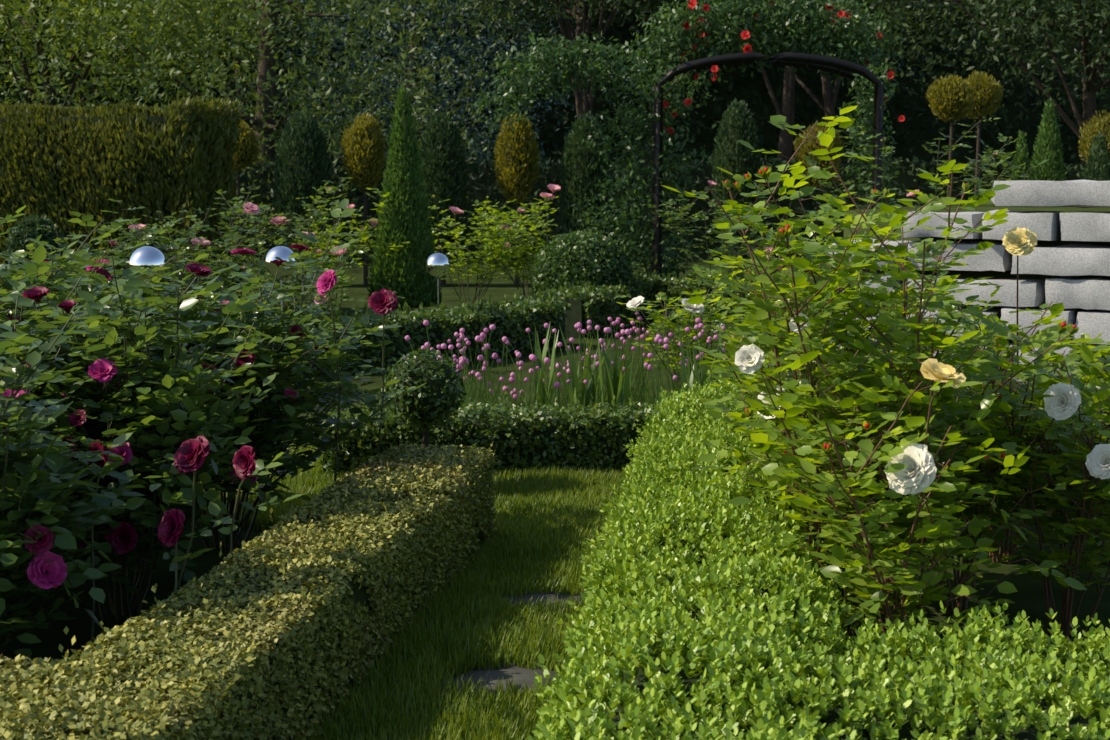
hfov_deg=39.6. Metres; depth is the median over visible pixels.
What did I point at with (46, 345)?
rose bush
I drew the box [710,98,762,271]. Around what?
conifer
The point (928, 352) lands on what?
rose bush
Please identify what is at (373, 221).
rose bush
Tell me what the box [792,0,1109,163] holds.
tree
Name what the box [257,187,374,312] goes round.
rose bush
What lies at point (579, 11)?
deciduous tree
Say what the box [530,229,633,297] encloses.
big topiary ball
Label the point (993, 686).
box hedge
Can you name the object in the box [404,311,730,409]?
chives
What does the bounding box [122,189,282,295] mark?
rose bush
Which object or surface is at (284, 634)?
hedge
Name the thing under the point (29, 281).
rose bush
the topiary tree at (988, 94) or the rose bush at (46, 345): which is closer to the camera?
the rose bush at (46, 345)
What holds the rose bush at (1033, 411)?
on the ground at (1028, 597)
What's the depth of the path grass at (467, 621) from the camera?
5.05 m
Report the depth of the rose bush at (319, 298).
11.70 m
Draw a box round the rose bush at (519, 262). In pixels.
[471,184,560,298]
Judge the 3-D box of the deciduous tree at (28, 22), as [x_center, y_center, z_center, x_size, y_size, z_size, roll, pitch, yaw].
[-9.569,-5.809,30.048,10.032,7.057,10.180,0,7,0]
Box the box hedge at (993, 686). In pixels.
[700,591,1109,739]
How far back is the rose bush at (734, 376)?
6.61 m
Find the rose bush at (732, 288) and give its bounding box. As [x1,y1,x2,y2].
[686,257,788,367]
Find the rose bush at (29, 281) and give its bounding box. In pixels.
[0,241,213,560]
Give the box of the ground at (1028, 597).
[0,261,1109,739]
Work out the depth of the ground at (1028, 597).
5.91 m
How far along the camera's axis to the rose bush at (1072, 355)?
5.98 m
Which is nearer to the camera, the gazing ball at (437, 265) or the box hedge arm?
the box hedge arm
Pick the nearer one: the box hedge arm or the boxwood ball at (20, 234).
the box hedge arm
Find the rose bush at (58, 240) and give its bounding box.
[22,222,164,325]
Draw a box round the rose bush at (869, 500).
[710,328,1088,635]
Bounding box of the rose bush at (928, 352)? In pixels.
[776,294,1005,438]
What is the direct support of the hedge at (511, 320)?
on the ground at (1028, 597)
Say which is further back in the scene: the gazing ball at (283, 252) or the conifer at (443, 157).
the conifer at (443, 157)
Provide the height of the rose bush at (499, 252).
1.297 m
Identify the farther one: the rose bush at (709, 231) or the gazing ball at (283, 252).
the rose bush at (709, 231)
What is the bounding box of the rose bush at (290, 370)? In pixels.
[42,198,425,549]
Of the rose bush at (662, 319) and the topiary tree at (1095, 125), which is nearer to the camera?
the rose bush at (662, 319)
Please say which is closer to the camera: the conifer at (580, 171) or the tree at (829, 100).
the conifer at (580, 171)
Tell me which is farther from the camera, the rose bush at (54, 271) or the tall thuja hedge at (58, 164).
the tall thuja hedge at (58, 164)
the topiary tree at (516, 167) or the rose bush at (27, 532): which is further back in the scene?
the topiary tree at (516, 167)
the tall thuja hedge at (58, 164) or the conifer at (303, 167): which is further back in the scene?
the conifer at (303, 167)
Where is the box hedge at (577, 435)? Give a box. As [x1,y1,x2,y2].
[319,388,700,477]
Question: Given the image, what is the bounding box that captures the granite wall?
[824,180,1109,393]
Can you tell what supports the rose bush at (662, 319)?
on the ground at (1028, 597)
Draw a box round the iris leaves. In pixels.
[509,319,757,411]
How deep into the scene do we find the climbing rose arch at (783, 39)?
19.13 m
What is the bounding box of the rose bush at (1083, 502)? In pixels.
[917,325,1109,643]
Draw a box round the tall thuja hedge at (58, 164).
[0,94,246,303]
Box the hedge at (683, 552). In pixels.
[528,370,860,739]
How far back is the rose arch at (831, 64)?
18.75 m
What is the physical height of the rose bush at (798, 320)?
1.695 m
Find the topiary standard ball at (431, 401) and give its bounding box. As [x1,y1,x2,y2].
[381,347,466,447]
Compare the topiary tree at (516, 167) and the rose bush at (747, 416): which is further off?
the topiary tree at (516, 167)
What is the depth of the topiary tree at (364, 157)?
20.66 m
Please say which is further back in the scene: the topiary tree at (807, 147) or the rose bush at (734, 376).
the topiary tree at (807, 147)
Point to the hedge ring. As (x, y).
(599, 306)
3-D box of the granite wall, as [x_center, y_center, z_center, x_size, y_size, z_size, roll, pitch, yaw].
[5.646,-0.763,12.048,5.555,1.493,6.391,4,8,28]
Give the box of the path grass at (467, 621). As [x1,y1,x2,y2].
[183,441,626,739]
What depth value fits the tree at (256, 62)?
39.18 m
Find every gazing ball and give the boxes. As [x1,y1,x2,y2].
[129,246,166,281]
[265,246,296,339]
[426,253,449,311]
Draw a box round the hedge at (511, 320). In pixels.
[236,289,570,374]
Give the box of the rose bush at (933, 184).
[798,118,1046,230]
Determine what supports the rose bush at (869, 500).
on the ground at (1028, 597)
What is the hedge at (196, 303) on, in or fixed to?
on the ground at (1028, 597)
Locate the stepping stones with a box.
[440,592,580,706]
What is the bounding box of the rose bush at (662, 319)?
[616,258,752,391]
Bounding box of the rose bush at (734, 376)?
[694,299,873,515]
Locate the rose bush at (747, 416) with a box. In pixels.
[697,187,965,565]
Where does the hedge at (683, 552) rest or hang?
on the ground at (1028, 597)
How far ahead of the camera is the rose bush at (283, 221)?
14.41 m
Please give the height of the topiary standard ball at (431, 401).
0.708 m
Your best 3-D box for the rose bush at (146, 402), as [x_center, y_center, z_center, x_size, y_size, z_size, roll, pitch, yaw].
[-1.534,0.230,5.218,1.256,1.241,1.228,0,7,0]
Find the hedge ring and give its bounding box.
[536,269,734,338]
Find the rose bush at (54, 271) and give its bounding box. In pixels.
[0,205,138,342]
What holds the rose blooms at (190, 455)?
on the ground at (1028, 597)
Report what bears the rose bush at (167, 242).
on the ground at (1028, 597)
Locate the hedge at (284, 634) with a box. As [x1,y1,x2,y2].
[0,431,500,739]
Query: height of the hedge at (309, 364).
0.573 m
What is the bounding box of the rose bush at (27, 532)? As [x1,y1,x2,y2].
[0,314,145,659]
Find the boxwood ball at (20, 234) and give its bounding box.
[4,214,66,275]
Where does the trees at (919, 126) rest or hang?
on the ground at (1028, 597)
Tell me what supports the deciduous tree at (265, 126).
on the ground at (1028, 597)
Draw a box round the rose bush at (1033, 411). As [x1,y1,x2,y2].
[851,285,1094,613]
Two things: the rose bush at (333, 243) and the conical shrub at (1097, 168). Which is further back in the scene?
the conical shrub at (1097, 168)
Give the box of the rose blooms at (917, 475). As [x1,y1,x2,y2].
[724,227,1109,660]
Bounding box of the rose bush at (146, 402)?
[1,257,300,620]
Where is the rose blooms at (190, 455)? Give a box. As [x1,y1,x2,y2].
[52,270,415,642]
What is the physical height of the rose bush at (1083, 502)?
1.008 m
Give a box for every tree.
[0,0,295,107]
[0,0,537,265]
[28,0,467,124]
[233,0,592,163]
[383,0,702,116]
[593,0,950,163]
[608,0,948,138]
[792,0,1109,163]
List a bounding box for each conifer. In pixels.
[272,109,335,284]
[418,110,468,285]
[558,110,613,236]
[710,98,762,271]
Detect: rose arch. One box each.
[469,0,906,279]
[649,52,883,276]
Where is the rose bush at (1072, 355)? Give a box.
[920,298,1109,562]
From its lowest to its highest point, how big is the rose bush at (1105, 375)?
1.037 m
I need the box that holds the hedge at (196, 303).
[123,293,254,325]
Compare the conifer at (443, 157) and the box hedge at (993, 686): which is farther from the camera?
the conifer at (443, 157)
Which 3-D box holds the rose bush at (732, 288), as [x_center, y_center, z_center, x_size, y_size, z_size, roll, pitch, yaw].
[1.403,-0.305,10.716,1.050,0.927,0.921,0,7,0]
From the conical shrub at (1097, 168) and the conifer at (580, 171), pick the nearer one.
the conical shrub at (1097, 168)
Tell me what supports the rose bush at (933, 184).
on the ground at (1028, 597)
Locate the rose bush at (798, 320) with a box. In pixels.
[661,106,1092,641]
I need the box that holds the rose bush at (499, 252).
[428,195,541,306]
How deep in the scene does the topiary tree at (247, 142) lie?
20.68 m
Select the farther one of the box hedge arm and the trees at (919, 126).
the trees at (919, 126)
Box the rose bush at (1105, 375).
[1021,333,1109,563]
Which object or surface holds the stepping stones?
on the ground at (1028, 597)
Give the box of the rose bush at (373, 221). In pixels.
[336,186,445,310]
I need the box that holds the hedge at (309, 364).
[93,316,331,394]
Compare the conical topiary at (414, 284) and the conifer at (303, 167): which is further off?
the conifer at (303, 167)
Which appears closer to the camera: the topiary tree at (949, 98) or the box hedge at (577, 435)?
the box hedge at (577, 435)
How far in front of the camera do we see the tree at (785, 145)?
30.35 m
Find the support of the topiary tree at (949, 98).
on the ground at (1028, 597)
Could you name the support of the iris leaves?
on the ground at (1028, 597)
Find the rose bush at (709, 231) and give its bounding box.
[648,180,781,321]
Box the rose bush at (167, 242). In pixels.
[84,197,269,325]
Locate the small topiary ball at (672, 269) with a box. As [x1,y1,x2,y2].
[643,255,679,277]
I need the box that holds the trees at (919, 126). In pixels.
[0,0,1109,163]
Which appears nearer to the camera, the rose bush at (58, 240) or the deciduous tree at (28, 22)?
the rose bush at (58, 240)
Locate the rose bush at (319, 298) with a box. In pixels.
[225,229,403,325]
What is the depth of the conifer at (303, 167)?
20.59 m
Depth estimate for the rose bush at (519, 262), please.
17.35 m
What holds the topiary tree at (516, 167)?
on the ground at (1028, 597)
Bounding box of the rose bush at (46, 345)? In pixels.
[0,295,135,593]
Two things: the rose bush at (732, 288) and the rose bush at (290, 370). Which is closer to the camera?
the rose bush at (290, 370)
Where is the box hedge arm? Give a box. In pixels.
[0,626,137,739]
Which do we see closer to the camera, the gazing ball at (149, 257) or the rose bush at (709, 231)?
the gazing ball at (149, 257)
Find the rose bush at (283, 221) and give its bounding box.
[218,177,351,306]
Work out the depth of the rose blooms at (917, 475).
4.47 m

